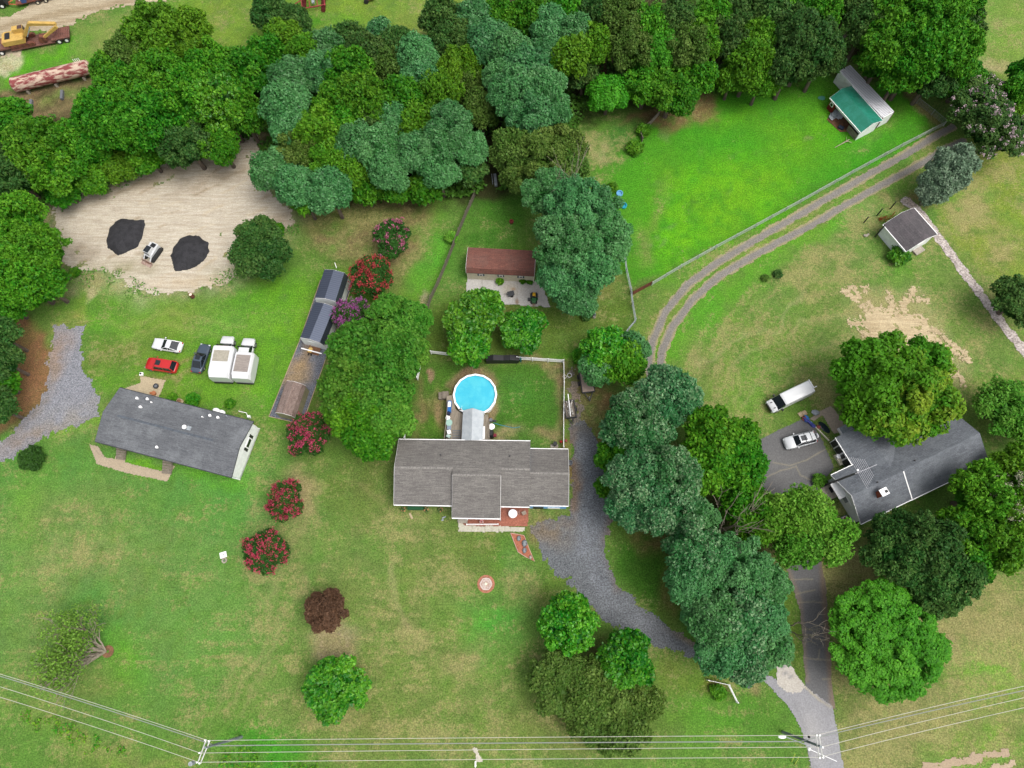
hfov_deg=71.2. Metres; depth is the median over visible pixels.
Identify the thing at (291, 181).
tree
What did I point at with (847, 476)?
tv antenna
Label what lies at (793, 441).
parked car
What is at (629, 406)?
tree
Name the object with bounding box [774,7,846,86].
tree
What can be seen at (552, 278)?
tree
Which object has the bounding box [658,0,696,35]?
tree
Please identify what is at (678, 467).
tree
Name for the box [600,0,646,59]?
tree
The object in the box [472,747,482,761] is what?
white gravel
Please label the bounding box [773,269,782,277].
shrub
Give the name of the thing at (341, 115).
tree
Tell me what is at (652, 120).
old fence
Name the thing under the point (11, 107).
tree
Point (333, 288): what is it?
shed
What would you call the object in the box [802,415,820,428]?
inflatable heap
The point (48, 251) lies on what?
tree
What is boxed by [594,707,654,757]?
tree
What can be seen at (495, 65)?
tree
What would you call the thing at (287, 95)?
tree
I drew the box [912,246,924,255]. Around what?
step
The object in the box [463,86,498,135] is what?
tree
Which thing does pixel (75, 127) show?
tree
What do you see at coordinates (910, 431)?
tree
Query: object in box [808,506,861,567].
tree
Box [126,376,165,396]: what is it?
patio
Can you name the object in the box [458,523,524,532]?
stone edging
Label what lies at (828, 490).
entry stoop
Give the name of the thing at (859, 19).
tree
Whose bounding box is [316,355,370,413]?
tree
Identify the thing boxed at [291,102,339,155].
tree
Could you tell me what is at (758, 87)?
tree
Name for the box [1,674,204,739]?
power line
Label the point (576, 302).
tree
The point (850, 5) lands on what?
tree
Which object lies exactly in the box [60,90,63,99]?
concrete block
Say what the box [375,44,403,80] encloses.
tree
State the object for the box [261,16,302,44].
tree
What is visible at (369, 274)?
crape myrtle
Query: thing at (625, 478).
tree
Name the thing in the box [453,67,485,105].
tree
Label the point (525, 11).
tree
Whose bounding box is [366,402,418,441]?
tree
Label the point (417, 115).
tree
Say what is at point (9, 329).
tree
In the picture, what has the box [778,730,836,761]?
utility pole
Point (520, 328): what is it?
tree
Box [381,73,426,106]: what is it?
tree
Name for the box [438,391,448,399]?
steps
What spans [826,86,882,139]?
lean to
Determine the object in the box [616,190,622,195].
paddling pool
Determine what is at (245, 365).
box truck
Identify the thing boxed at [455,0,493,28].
tree
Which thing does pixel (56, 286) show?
tree
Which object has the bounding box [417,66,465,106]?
tree
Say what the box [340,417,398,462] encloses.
tree
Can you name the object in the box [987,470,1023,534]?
tree
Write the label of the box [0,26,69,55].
lowboy trailer
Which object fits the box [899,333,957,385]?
tree
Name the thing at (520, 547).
flower bed
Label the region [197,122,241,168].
tree
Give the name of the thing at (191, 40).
tree
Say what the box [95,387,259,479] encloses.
mobile home
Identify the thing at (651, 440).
tree
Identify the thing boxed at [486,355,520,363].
covered rack
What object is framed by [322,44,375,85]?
tree
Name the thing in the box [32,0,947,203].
undergrowth
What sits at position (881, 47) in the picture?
tree
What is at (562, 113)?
tree
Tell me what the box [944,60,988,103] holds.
tree
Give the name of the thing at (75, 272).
shrub
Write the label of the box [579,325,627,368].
tree
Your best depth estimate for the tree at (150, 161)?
114.89 m
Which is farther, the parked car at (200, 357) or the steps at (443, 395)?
the parked car at (200, 357)
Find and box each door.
[308,341,321,348]
[878,112,893,126]
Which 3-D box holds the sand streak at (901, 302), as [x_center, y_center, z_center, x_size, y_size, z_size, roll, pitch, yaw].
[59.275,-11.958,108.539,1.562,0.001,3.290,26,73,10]
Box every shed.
[275,381,308,419]
[300,302,336,349]
[315,269,350,305]
[833,65,894,128]
[878,208,936,251]
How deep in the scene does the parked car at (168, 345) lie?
108.62 m
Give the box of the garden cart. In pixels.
[507,290,514,297]
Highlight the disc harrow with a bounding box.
[295,0,325,11]
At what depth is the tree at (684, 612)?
87.92 m
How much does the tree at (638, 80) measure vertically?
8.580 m
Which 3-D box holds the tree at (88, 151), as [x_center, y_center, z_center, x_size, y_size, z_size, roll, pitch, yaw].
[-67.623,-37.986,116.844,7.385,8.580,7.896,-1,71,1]
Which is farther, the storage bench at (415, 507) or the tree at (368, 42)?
the tree at (368, 42)
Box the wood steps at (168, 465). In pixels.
[162,460,172,474]
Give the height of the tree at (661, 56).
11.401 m
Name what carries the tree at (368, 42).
on the ground at (200, 638)
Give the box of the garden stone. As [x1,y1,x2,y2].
[522,540,526,546]
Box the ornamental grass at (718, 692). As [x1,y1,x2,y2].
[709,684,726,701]
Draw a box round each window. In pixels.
[245,437,251,448]
[830,440,837,447]
[834,446,842,453]
[842,459,849,466]
[842,497,851,507]
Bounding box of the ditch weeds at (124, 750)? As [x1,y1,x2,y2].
[20,709,326,767]
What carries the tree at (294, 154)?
on the ground at (200, 638)
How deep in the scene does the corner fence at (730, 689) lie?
90.69 m
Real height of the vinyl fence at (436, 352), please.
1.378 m
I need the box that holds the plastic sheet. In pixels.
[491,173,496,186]
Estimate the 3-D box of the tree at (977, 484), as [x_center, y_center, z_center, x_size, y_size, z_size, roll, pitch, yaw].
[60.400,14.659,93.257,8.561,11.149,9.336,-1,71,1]
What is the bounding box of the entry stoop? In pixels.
[821,485,836,499]
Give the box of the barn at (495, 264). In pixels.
[466,247,535,281]
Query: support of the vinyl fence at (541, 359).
on the ground at (200, 638)
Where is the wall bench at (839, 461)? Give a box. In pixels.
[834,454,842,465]
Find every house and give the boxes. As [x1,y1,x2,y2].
[394,439,568,520]
[828,419,987,524]
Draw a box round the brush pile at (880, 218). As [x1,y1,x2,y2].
[877,212,895,221]
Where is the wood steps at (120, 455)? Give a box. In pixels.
[116,448,126,460]
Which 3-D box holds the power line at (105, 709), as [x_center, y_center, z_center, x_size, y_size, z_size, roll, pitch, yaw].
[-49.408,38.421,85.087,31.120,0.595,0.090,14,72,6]
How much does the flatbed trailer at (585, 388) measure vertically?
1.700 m
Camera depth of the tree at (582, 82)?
116.72 m
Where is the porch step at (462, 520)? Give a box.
[458,519,467,522]
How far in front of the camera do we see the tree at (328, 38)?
115.79 m
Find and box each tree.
[0,96,37,139]
[0,113,65,177]
[0,140,42,201]
[0,189,53,238]
[0,222,72,280]
[0,240,55,310]
[0,302,28,322]
[0,315,28,351]
[0,340,29,382]
[0,369,22,395]
[0,384,23,423]
[17,264,71,307]
[21,603,106,709]
[25,141,88,197]
[43,185,81,208]
[54,117,84,160]
[70,86,100,123]
[73,128,113,165]
[73,163,108,195]
[81,86,141,153]
[87,49,113,85]
[92,58,132,95]
[95,149,137,186]
[103,28,141,65]
[112,82,185,151]
[119,0,193,59]
[123,46,184,91]
[124,148,165,175]
[153,61,214,127]
[155,116,211,170]
[166,4,214,42]
[175,30,208,57]
[182,34,231,74]
[190,71,247,142]
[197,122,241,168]
[220,45,270,103]
[223,91,266,144]
[226,241,258,278]
[231,214,283,247]
[245,229,293,281]
[246,30,284,73]
[247,145,290,191]
[249,0,287,29]
[257,78,313,119]
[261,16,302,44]
[265,54,312,92]
[267,107,307,146]
[271,163,312,208]
[276,130,316,166]
[277,3,313,32]
[283,31,316,57]
[290,201,316,219]
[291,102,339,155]
[301,652,371,726]
[302,48,335,93]
[303,587,349,633]
[304,143,343,172]
[305,164,352,219]
[309,25,344,51]
[310,79,346,117]
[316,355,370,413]
[317,401,330,425]
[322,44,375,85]
[323,318,379,371]
[324,388,378,444]
[325,104,357,135]
[330,151,369,189]
[331,67,387,122]
[333,19,365,47]
[334,118,369,161]
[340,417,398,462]
[344,28,387,76]
[351,121,398,167]
[352,178,379,207]
[352,364,415,418]
[353,106,385,125]
[362,328,425,382]
[363,15,394,35]
[364,292,430,345]
[366,149,411,193]
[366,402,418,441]
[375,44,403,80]
[377,180,409,204]
[378,100,406,134]
[379,23,415,48]
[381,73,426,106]
[394,128,425,174]
[395,28,439,70]
[397,97,433,135]
[399,57,438,91]
[403,301,434,334]
[408,171,442,206]
[415,155,462,197]
[415,336,430,367]
[416,127,460,164]
[417,0,458,31]
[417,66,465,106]
[423,98,473,160]
[429,9,468,55]
[435,43,482,103]
[441,288,504,344]
[446,328,490,368]
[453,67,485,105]
[454,130,488,167]
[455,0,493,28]
[455,160,489,188]
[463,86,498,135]
[466,17,508,64]
[475,287,505,318]
[481,57,505,119]
[483,26,532,61]
[485,0,517,28]
[486,62,535,127]
[488,125,535,171]
[498,155,535,194]
[499,305,548,355]
[503,40,552,78]
[503,84,554,133]
[510,0,546,38]
[515,126,573,178]
[519,166,568,214]
[524,62,568,106]
[524,648,588,720]
[528,2,567,45]
[532,34,560,64]
[532,212,596,274]
[535,258,581,299]
[536,594,600,656]
[543,173,609,229]
[546,123,589,160]
[546,144,589,178]
[547,0,581,16]
[547,92,572,128]
[548,57,568,76]
[548,137,589,190]
[550,32,589,94]
[551,277,601,317]
[553,590,588,630]
[559,10,592,38]
[562,714,605,748]
[564,653,620,721]
[567,234,621,292]
[568,60,599,97]
[573,676,634,741]
[577,0,611,24]
[577,352,612,387]
[578,181,624,217]
[579,20,614,65]
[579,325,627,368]
[584,73,629,114]
[590,208,633,263]
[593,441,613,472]
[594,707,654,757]
[595,627,655,690]
[597,418,633,451]
[599,447,663,507]
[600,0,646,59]
[601,337,647,386]
[603,488,647,533]
[605,387,660,446]
[610,20,653,72]
[610,444,634,457]
[614,684,667,728]
[619,330,651,360]
[622,63,662,109]
[626,410,677,454]
[630,63,661,69]
[632,478,695,536]
[633,363,696,426]
[637,2,671,36]
[642,65,702,118]
[644,27,676,69]
[647,444,704,506]
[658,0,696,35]
[660,512,722,580]
[662,562,712,609]
[665,21,714,67]
[672,61,719,93]
[673,377,704,416]
[679,605,692,624]
[680,403,749,463]
[680,480,707,513]
[683,586,745,654]
[685,17,724,61]
[687,438,733,497]
[690,497,722,530]
[693,0,734,24]
[693,640,748,679]
[698,532,738,589]
[707,433,770,492]
[711,478,775,549]
[714,12,753,65]
[714,63,745,100]
[716,530,774,595]
[718,476,768,522]
[721,587,772,651]
[722,37,775,97]
[726,0,763,22]
[729,647,770,687]
[730,493,776,548]
[733,415,761,443]
[742,67,784,105]
[743,15,778,47]
[753,0,793,27]
[754,562,794,606]
[756,490,814,543]
[762,632,795,670]
[763,602,791,641]
[768,41,820,100]
[770,524,827,570]
[772,0,818,37]
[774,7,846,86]
[779,482,838,541]
[789,607,836,644]
[798,0,846,26]
[802,31,847,92]
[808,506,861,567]
[828,335,901,395]
[828,575,952,705]
[833,373,906,437]
[838,0,866,29]
[842,0,889,68]
[848,329,947,426]
[850,44,879,80]
[857,20,917,83]
[858,521,930,588]
[861,393,933,447]
[863,506,916,550]
[869,0,936,32]
[875,64,922,100]
[883,508,968,586]
[888,11,959,100]
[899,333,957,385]
[900,0,974,50]
[905,581,962,620]
[910,69,959,105]
[910,375,966,436]
[914,185,948,206]
[915,158,962,198]
[917,554,990,611]
[920,21,987,96]
[932,142,983,189]
[934,504,996,557]
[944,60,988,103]
[946,72,1011,124]
[947,457,1023,522]
[951,0,987,23]
[960,99,1023,159]
[962,542,999,584]
[967,6,988,35]
[971,373,1023,437]
[975,508,1023,576]
[987,441,1023,483]
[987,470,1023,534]
[989,273,1023,329]
[1001,71,1023,105]
[1004,58,1023,78]
[1004,403,1023,441]
[1011,100,1023,124]
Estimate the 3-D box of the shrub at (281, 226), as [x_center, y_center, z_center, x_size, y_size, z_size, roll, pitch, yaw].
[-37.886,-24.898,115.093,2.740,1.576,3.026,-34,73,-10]
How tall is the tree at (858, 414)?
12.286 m
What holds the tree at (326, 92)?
on the ground at (200, 638)
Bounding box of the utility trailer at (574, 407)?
[563,400,576,423]
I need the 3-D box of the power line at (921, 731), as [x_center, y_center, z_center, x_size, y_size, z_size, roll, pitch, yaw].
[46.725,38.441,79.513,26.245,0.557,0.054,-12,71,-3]
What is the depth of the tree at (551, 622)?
87.89 m
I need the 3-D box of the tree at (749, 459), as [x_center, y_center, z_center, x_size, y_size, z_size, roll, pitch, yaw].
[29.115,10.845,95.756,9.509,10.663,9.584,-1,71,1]
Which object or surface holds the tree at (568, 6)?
on the ground at (200, 638)
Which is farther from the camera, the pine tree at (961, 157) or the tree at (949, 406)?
the pine tree at (961, 157)
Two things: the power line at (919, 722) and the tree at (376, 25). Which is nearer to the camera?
the power line at (919, 722)
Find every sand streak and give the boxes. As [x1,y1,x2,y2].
[840,286,874,318]
[847,285,861,299]
[847,317,879,331]
[858,328,872,337]
[860,284,877,313]
[885,290,895,308]
[895,286,918,318]
[896,297,906,313]
[913,294,930,303]
[928,327,967,355]
[939,339,972,363]
[953,370,966,386]
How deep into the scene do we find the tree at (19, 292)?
102.30 m
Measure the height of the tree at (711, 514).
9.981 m
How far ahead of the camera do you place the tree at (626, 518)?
90.98 m
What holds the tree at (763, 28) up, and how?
on the ground at (200, 638)
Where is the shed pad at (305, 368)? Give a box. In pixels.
[270,281,352,420]
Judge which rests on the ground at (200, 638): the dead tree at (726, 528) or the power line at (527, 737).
the dead tree at (726, 528)
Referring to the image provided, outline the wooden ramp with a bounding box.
[307,345,320,355]
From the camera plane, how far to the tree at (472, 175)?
112.21 m
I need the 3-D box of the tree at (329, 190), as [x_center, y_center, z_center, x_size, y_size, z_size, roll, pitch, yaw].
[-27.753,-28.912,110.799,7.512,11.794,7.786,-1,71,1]
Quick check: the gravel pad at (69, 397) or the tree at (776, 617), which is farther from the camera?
the gravel pad at (69, 397)
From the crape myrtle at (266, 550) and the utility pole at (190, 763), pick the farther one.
the crape myrtle at (266, 550)
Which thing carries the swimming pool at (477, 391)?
on the ground at (200, 638)
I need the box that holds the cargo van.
[766,380,816,412]
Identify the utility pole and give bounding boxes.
[188,735,242,765]
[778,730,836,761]
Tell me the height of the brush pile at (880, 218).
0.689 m
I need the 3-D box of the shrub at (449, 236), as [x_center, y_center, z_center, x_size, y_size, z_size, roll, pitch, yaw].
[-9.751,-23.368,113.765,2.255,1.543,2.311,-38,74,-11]
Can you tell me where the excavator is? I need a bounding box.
[1,21,57,49]
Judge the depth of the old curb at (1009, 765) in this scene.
87.80 m
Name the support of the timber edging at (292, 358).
on the shed pad at (305, 368)
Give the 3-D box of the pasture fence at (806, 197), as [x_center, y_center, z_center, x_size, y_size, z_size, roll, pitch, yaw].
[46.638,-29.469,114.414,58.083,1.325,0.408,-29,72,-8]
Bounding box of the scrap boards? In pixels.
[566,400,573,416]
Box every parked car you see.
[145,356,178,373]
[152,337,183,353]
[191,343,211,373]
[782,431,818,449]
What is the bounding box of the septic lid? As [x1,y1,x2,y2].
[219,551,226,558]
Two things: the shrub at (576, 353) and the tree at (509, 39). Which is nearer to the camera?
the shrub at (576, 353)
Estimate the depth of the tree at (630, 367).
99.62 m
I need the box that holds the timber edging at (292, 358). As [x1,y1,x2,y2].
[269,280,351,421]
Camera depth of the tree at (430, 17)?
117.15 m
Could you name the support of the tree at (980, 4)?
on the ground at (200, 638)
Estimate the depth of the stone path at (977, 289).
109.39 m
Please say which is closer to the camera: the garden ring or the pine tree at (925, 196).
the garden ring
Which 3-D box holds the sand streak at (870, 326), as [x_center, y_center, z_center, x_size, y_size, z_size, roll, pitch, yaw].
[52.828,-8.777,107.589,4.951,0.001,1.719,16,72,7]
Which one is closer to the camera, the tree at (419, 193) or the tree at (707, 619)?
the tree at (707, 619)
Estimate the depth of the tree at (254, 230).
107.39 m
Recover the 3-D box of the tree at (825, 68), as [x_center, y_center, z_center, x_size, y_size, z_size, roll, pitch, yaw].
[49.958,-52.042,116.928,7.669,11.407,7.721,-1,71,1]
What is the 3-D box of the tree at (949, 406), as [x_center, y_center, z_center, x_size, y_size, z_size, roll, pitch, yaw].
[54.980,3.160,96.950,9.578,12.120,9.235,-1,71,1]
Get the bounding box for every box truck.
[208,336,237,383]
[231,338,258,384]
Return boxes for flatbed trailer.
[9,0,47,5]
[577,373,594,400]
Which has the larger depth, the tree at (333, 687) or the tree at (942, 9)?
the tree at (942, 9)
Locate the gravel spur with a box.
[566,367,584,424]
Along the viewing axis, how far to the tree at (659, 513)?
88.86 m
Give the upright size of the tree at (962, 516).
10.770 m
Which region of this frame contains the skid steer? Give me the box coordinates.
[141,242,162,267]
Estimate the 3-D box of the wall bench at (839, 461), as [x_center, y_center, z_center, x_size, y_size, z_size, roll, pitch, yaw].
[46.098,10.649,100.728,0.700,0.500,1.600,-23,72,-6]
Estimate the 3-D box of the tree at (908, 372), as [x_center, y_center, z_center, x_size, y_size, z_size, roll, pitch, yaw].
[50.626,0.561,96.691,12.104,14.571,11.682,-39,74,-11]
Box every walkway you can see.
[89,444,174,480]
[811,406,844,433]
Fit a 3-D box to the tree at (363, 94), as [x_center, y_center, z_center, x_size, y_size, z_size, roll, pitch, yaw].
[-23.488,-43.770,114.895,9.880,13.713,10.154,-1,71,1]
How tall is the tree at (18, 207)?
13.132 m
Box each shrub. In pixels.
[17,444,47,470]
[68,267,81,277]
[166,392,177,400]
[185,392,200,405]
[224,398,236,409]
[276,222,284,235]
[444,230,458,243]
[495,278,503,285]
[570,347,588,364]
[581,313,590,320]
[593,475,610,498]
[607,181,618,192]
[625,138,644,157]
[635,123,651,137]
[760,274,769,281]
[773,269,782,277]
[812,473,826,487]
[886,245,911,265]
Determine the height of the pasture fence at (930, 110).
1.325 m
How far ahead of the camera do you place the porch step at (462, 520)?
99.26 m
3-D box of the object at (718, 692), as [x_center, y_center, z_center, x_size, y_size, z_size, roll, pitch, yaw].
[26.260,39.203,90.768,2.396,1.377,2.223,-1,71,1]
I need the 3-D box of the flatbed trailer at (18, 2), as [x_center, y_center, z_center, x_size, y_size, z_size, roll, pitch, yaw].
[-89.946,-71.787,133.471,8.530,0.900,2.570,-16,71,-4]
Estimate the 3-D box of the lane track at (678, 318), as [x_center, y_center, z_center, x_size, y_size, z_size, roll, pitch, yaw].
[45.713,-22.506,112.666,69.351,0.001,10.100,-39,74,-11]
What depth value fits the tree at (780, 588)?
86.65 m
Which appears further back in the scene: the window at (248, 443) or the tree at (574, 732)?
the window at (248, 443)
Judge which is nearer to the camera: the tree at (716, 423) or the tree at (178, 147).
the tree at (716, 423)
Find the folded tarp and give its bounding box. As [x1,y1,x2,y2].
[811,410,819,414]
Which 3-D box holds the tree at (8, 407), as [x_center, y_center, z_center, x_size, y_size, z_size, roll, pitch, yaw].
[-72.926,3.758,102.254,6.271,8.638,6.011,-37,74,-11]
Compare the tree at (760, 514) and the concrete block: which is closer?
the tree at (760, 514)
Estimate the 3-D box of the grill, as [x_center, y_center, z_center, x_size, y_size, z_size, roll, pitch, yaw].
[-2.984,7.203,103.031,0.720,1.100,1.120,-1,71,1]
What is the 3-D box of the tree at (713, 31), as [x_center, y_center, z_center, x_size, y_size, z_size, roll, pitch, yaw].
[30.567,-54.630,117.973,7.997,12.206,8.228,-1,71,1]
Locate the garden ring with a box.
[477,575,494,592]
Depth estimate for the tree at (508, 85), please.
108.23 m
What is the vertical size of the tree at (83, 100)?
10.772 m
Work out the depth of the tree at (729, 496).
91.87 m
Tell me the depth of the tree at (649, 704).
86.55 m
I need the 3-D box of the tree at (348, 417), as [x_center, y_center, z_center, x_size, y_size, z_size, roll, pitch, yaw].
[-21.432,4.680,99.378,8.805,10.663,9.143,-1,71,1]
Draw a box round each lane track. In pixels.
[645,123,956,376]
[656,138,966,364]
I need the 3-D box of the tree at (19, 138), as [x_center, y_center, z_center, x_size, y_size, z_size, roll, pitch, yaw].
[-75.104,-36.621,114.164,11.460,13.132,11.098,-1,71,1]
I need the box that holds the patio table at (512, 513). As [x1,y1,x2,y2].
[509,509,516,517]
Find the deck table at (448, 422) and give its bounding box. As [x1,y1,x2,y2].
[446,419,451,425]
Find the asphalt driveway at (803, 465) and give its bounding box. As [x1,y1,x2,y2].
[761,419,836,709]
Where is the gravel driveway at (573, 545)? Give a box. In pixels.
[530,421,767,688]
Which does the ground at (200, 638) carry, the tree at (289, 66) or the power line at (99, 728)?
the tree at (289, 66)
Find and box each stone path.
[900,196,1023,356]
[903,198,917,207]
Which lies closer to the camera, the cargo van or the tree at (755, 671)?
the tree at (755, 671)
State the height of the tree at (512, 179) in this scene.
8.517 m
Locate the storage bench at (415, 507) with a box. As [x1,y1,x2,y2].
[407,506,423,509]
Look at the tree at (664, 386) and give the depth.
94.16 m
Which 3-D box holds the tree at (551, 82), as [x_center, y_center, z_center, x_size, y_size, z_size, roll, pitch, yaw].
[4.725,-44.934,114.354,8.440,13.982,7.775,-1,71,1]
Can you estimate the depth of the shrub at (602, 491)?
96.95 m
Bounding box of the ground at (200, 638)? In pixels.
[0,0,1023,767]
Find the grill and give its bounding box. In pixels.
[489,430,493,438]
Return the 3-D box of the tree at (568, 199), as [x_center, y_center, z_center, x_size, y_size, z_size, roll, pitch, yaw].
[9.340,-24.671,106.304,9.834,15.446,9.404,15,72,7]
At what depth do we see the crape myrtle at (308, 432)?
99.31 m
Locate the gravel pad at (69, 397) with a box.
[0,323,99,461]
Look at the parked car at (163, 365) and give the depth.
107.11 m
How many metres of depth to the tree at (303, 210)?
110.33 m
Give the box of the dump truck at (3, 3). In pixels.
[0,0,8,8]
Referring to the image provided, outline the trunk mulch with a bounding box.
[102,645,113,657]
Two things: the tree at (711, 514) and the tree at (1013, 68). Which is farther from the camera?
the tree at (1013, 68)
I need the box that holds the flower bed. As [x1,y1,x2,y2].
[510,533,533,560]
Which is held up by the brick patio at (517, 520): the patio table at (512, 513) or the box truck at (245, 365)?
the patio table at (512, 513)
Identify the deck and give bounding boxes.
[444,395,489,439]
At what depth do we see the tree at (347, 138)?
108.08 m
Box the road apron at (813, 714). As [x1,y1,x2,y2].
[764,676,843,767]
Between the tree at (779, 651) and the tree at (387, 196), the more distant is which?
the tree at (387, 196)
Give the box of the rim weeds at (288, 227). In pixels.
[57,133,298,298]
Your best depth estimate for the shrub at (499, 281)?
110.93 m
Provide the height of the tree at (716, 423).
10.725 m
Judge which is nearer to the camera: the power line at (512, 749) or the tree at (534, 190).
the power line at (512, 749)
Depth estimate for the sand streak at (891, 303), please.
108.87 m
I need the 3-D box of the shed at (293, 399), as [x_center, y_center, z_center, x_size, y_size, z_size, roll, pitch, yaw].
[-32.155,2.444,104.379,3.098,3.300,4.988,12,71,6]
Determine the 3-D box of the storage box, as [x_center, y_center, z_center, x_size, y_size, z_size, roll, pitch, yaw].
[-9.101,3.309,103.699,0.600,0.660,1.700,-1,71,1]
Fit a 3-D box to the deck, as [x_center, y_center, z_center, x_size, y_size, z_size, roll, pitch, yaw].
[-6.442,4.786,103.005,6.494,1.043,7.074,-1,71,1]
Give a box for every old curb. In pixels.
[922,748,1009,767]
[990,760,1015,767]
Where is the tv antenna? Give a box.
[825,457,876,487]
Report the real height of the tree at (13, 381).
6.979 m
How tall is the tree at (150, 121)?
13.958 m
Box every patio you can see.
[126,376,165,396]
[462,507,528,526]
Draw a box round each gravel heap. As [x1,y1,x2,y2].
[106,219,144,254]
[170,235,209,270]
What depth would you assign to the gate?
109.88 m
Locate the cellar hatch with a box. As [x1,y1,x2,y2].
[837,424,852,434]
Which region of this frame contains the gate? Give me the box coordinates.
[632,280,652,294]
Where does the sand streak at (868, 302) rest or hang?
on the sand patch
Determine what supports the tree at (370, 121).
on the ground at (200, 638)
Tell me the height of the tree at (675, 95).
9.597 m
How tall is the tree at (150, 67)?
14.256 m
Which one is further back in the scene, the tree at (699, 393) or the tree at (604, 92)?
the tree at (604, 92)
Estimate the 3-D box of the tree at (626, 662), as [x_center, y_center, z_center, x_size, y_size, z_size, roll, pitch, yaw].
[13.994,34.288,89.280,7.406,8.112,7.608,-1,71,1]
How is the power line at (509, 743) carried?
attached to the utility pole at (190, 763)
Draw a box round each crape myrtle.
[239,526,290,576]
[263,477,303,523]
[286,411,331,456]
[330,295,370,327]
[347,253,393,299]
[372,217,411,259]
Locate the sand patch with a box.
[853,301,953,374]
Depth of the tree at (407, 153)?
108.19 m
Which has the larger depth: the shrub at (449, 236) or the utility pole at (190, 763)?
the shrub at (449, 236)
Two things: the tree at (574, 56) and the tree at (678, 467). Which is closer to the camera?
the tree at (678, 467)
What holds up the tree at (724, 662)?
on the ground at (200, 638)
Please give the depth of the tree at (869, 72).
115.57 m
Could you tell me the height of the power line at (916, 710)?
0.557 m
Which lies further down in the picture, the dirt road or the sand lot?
the sand lot
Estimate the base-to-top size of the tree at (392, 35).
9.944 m
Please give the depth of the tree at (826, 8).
114.11 m
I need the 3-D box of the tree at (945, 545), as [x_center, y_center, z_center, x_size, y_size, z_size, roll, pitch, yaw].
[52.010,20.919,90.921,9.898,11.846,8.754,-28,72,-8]
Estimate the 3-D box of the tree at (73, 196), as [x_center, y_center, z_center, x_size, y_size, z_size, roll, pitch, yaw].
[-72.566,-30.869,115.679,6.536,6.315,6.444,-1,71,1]
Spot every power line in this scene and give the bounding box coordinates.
[0,676,211,744]
[0,697,196,761]
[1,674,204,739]
[2,687,196,751]
[198,757,818,762]
[207,735,815,740]
[216,741,799,745]
[219,747,792,752]
[800,690,1023,741]
[818,686,1023,734]
[822,708,1021,756]
[823,698,1021,746]
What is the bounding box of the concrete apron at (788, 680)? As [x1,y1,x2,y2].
[776,665,804,693]
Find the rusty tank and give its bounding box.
[9,59,89,93]
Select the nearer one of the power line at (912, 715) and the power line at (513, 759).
the power line at (513, 759)
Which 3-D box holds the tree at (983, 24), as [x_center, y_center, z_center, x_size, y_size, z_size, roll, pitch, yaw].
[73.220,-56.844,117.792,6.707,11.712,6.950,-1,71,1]
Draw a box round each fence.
[427,190,474,308]
[430,350,449,355]
[516,356,564,448]
[625,262,636,330]
[639,110,660,141]
[651,121,946,285]
[707,680,738,702]
[916,98,946,124]
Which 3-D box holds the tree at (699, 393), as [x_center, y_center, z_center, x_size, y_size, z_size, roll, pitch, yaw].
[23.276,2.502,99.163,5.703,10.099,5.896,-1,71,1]
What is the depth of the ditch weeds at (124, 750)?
90.87 m
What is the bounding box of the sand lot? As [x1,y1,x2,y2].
[51,134,294,294]
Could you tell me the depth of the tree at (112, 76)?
113.34 m
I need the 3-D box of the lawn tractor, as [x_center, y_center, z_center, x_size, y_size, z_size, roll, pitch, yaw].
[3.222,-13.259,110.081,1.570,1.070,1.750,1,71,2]
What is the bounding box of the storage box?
[447,401,451,412]
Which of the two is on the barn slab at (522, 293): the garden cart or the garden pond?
the garden cart
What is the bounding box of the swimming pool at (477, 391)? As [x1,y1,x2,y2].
[453,374,496,412]
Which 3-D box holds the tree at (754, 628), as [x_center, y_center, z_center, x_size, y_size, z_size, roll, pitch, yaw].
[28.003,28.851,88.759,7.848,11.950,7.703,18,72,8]
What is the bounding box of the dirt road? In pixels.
[0,0,166,57]
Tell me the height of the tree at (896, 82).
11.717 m
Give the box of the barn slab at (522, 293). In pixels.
[466,278,549,306]
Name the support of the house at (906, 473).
on the ground at (200, 638)
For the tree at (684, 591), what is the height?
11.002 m
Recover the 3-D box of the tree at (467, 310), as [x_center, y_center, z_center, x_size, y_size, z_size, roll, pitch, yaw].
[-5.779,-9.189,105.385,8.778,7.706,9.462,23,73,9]
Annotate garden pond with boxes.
[816,422,829,440]
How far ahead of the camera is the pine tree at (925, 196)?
110.12 m
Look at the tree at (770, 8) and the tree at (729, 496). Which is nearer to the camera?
the tree at (729, 496)
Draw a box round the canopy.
[462,408,484,439]
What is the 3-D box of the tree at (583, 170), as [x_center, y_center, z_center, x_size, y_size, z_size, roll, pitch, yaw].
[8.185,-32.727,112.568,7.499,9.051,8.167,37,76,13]
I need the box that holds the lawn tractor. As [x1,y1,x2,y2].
[528,292,537,303]
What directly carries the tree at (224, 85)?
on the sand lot
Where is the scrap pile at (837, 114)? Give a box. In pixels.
[829,109,843,119]
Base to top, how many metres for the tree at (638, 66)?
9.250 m
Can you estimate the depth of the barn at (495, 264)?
109.34 m
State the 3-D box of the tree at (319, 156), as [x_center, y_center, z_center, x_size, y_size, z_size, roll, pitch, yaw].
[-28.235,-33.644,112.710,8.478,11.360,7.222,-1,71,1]
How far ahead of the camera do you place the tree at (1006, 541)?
87.54 m
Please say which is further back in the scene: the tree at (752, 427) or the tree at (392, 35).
the tree at (392, 35)
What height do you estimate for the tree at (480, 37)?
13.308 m
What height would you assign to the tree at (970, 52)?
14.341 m

